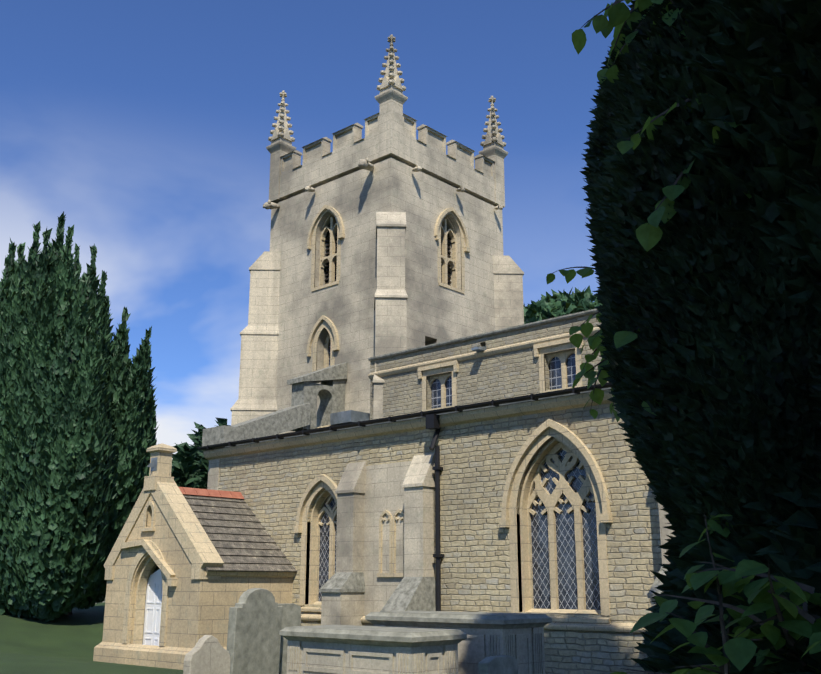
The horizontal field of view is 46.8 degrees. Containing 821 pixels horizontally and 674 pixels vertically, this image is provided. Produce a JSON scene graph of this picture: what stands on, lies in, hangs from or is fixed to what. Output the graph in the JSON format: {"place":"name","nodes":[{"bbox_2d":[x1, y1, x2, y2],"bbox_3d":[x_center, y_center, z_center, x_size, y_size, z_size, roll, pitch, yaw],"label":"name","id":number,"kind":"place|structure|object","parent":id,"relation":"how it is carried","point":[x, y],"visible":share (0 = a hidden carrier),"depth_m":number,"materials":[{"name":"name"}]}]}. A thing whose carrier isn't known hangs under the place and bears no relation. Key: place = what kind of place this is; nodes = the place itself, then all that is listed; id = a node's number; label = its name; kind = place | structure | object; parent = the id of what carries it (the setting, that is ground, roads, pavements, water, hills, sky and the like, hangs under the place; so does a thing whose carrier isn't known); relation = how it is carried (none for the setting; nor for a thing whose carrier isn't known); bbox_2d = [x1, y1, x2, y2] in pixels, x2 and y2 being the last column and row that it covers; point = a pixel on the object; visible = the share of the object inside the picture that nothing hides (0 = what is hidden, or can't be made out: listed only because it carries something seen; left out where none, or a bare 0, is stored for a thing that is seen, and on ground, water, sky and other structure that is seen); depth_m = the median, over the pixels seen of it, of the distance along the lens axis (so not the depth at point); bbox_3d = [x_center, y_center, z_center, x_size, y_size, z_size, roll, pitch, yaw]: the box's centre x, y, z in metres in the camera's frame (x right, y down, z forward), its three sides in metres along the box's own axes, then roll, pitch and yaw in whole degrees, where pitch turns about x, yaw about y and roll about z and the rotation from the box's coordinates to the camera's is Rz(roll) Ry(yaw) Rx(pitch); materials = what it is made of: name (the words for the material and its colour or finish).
{"place":"outdoors","nodes":[
{"label":"outdoors","id":0,"kind":"place"},
{"bbox_2d":[0,603,182,673],"bbox_3d":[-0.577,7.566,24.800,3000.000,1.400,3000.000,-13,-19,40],"label":"ground","id":1,"kind":"structure","parent":0,"point":[61,645],"depth_m":24.05,"materials":[{"name":"green plant"}]},
{"bbox_2d":[0,211,158,621],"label":"conifer tree","id":2,"kind":"object","parent":1,"relation":"on","point":[48,473],"depth_m":28.25,"materials":[{"name":"green plant"}]},
{"bbox_2d":[104,443,295,645],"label":"porch dressings","id":3,"kind":"structure","parent":1,"relation":"on","point":[191,535],"depth_m":20.93,"materials":[{"name":"beige stone"}]},
{"bbox_2d":[147,457,157,470],"bbox_3d":[-5.865,2.864,21.396,0.240,0.300,0.180,-13,-19,40],"label":"porch sundial","id":4,"kind":"object","parent":3,"relation":"attached to","point":[153,464],"visible":1,"depth_m":21.43,"materials":[{"name":"grey metal"}]},
{"bbox_2d":[155,495,297,571],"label":"porch roof slates","id":5,"kind":"object","parent":3,"relation":"on","point":[239,536],"visible":0.48,"depth_m":21.36,"materials":[{"name":"grey stone"}]},
{"bbox_2d":[178,487,243,498],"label":"ridge tiles","id":6,"kind":"object","parent":5,"relation":"on","point":[209,493],"visible":0.69,"depth_m":22.36,"materials":[{"name":"red tile"}]},
{"bbox_2d":[171,417,230,488],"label":"conifer trees","id":7,"kind":"object","parent":1,"relation":"on","point":[193,473],"depth_m":58.36,"materials":[{"name":"green plant"}]},
{"bbox_2d":[183,635,229,673],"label":"gravestone","id":8,"kind":"object","parent":1,"relation":"on","point":[208,654],"visible":1,"depth_m":11.29,"materials":[{"name":"stone"}]},
{"bbox_2d":[226,588,282,673],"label":"headstone","id":9,"kind":"object","parent":1,"relation":"on","point":[254,629],"visible":1,"depth_m":14.66,"materials":[{"name":"grey stone"}]},
{"bbox_2d":[278,603,300,673],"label":"headstone","id":10,"kind":"object","parent":1,"relation":"on","point":[291,614],"visible":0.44,"depth_m":15.64,"materials":[{"name":"grey stone"}]},
{"bbox_2d":[287,640,457,673],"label":"chest tomb base","id":11,"kind":"object","parent":1,"relation":"on","point":[305,657],"visible":1,"depth_m":10.80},
{"bbox_2d":[279,625,466,647],"bbox_3d":[-0.484,3.558,11.307,2.200,0.160,0.950,-13,-19,40],"label":"lid","id":12,"kind":"object","parent":11,"relation":"on","point":[387,636],"visible":1,"depth_m":10.84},
{"bbox_2d":[230,212,523,441],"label":"tower buttresses","id":13,"kind":"structure","parent":1,"relation":"on","point":[259,333],"depth_m":29.76,"materials":[{"name":"beige stone"}]},
{"bbox_2d":[211,403,661,673],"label":"aisle walls","id":14,"kind":"structure","parent":1,"relation":"on","point":[477,459],"depth_m":17.99,"materials":[{"name":"beige stone"}]},
{"bbox_2d":[202,403,309,450],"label":"parapet wall","id":15,"kind":"structure","parent":14,"relation":"on","point":[284,420],"depth_m":24.84,"materials":[{"name":"grey stone"}]},
{"bbox_2d":[197,382,611,610],"bbox_3d":[0.561,3.972,18.460,15.870,5.152,0.325,-13,-19,40],"label":"gutter and downpipe","id":16,"kind":"object","parent":14,"relation":"attached to","point":[432,420],"visible":0.71,"depth_m":18.86,"materials":[{"name":"black metal"}]},
{"bbox_2d":[218,387,610,448],"bbox_3d":[2.220,1.295,20.733,15.450,1.360,4.400,-13,-19,40],"label":"aisle roof","id":17,"kind":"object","parent":14,"relation":"on","point":[345,417],"visible":0.41,"depth_m":23.24,"materials":[{"name":"grey metal"}]},
{"bbox_2d":[203,389,647,633],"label":"aisle dressings","id":18,"kind":"structure","parent":14,"relation":"attached to","point":[569,442],"depth_m":17.53,"materials":[{"name":"beige stone"}]},
{"bbox_2d":[207,453,675,625],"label":"aisle buttresses","id":19,"kind":"structure","parent":14,"relation":"attached to","point":[354,589],"depth_m":19.47,"materials":[{"name":"grey stone"}]},
{"bbox_2d":[318,449,600,609],"bbox_3d":[2.184,3.535,17.772,11.520,3.110,0.020,-13,-19,40],"label":"leaded window glass","id":20,"kind":"object","parent":14,"relation":"attached to","point":[566,564],"depth_m":17.20,"materials":[{"name":"glass"}]},
{"bbox_2d":[373,624,544,673],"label":"chest tomb","id":21,"kind":"object","parent":1,"relation":"on","point":[524,647],"visible":0.5,"depth_m":11.52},
{"bbox_2d":[365,611,551,628],"bbox_3d":[0.583,3.655,12.271,2.300,0.160,1.000,-13,-19,40],"label":"tomb lid","id":22,"kind":"object","parent":21,"relation":"on","point":[486,620],"visible":1,"depth_m":11.78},
{"bbox_2d":[478,655,517,673],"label":"headstone","id":23,"kind":"object","parent":1,"relation":"on","point":[504,664],"visible":1,"depth_m":9.65,"materials":[{"name":"grey stone"}]},
{"bbox_2d":[523,285,601,323],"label":"pine tree","id":24,"kind":"object","parent":1,"relation":"on","point":[549,306],"visible":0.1,"depth_m":52.06,"materials":[{"name":"green plant"}]},
{"bbox_2d":[579,0,820,673],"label":"cypress tree","id":25,"kind":"object","parent":1,"relation":"on","point":[744,63],"depth_m":3.92,"materials":[{"name":"green plant"}]},
{"bbox_2d":[102,494,217,647],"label":"porch front wall","id":26,"kind":"structure","parent":0,"point":[192,613],"depth_m":20.25,"materials":[{"name":"beige stone"}]},
{"bbox_2d":[142,569,161,645],"bbox_3d":[-5.666,6.241,20.913,0.700,2.200,0.062,-13,-19,40],"label":"porch door","id":27,"kind":"structure","parent":26,"relation":"in","point":[152,618],"depth_m":20.97,"materials":[{"name":"white wood"}]},
{"bbox_2d":[93,577,292,669],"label":"porch side walls","id":28,"kind":"structure","parent":0,"point":[231,590],"depth_m":20.16,"materials":[{"name":"beige stone"}]},
{"bbox_2d":[0,0,631,458],"label":"sky","id":29,"kind":"structure","parent":0,"point":[146,123],"materials":[{"name":"blue"}]},
{"bbox_2d":[287,362,346,431],"bbox_3d":[-2.664,1.668,27.050,0.660,2.150,1.720,-13,-19,40],"label":"stair turret","id":30,"kind":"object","parent":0,"point":[329,390],"depth_m":27.06,"materials":[{"name":"grey stone"}]},
{"bbox_2d":[270,157,502,433],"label":"tower","id":31,"kind":"structure","parent":0,"point":[357,201],"depth_m":29.02,"materials":[{"name":"stone"}]},
{"bbox_2d":[329,340,330,365],"bbox_3d":[-2.369,0.515,28.829,0.400,1.520,0.020,-13,-19,40],"label":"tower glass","id":32,"kind":"object","parent":31,"relation":"in","point":[329,351],"depth_m":28.93,"materials":[{"name":"grey glass"}]},
{"bbox_2d":[263,157,502,209],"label":"gargoyles","id":33,"kind":"object","parent":31,"relation":"attached to","point":[364,164],"visible":1,"depth_m":29.97,"materials":[{"name":"beige stone"}]},
{"bbox_2d":[329,222,441,280],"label":"window openings","id":34,"kind":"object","parent":31,"relation":"in","point":[336,252],"depth_m":30.03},
{"bbox_2d":[266,34,507,207],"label":"tower parapet pinnacles","id":35,"kind":"object","parent":31,"relation":"on","point":[390,129],"visible":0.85,"depth_m":30.22,"materials":[{"name":"beige stone"}]},
{"bbox_2d":[324,231,450,285],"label":"belfry louvres","id":36,"kind":"object","parent":31,"relation":"in","point":[327,278],"visible":0.12,"depth_m":29.97,"materials":[{"name":"grey wood"}]},
{"bbox_2d":[306,205,469,371],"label":"tower window surrounds","id":37,"kind":"object","parent":31,"relation":"attached to","point":[443,221],"visible":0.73,"depth_m":29.56,"materials":[{"name":"beige stone"}]},
{"bbox_2d":[377,509,403,576],"bbox_3d":[-0.374,4.226,19.429,0.800,1.350,0.059,-13,-19,40],"label":"blind tracery panel","id":38,"kind":"object","parent":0,"point":[392,547],"visible":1,"depth_m":19.44,"materials":[{"name":"beige stone"}]},
{"bbox_2d":[471,346,486,351],"bbox_3d":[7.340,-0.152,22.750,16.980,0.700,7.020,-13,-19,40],"label":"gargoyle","id":39,"kind":"object","parent":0,"point":[480,348],"visible":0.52,"depth_m":23.20,"materials":[{"name":"grey stone"}]},
{"bbox_2d":[370,312,608,422],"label":"nave walls","id":40,"kind":"structure","parent":0,"point":[511,374],"depth_m":23.23,"materials":[{"name":"beige stone"}]},
{"bbox_2d":[368,309,597,360],"bbox_3d":[5.433,-0.685,20.708,16.980,0.300,0.870,-13,-19,40],"label":"nave parapet coping","id":41,"kind":"object","parent":40,"relation":"on","point":[559,318],"visible":0.26,"depth_m":23.26,"materials":[{"name":"grey stone"}]},
{"bbox_2d":[368,327,599,410],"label":"nave dressings","id":42,"kind":"structure","parent":40,"relation":"attached to","point":[543,346],"depth_m":23.04,"materials":[{"name":"beige stone"}]},
{"bbox_2d":[431,353,576,408],"bbox_3d":[4.919,0.479,20.695,11.780,0.880,0.020,-13,-19,40],"label":"clerestory glass","id":43,"kind":"object","parent":40,"relation":"attached to","point":[555,376],"visible":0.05,"depth_m":22.09,"materials":[{"name":"glass"}]},
{"bbox_2d":[546,0,820,673],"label":"broadleaf","id":44,"kind":"object","parent":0,"point":[740,651],"depth_m":3.40,"materials":[{"name":"green plant"}]}
]}

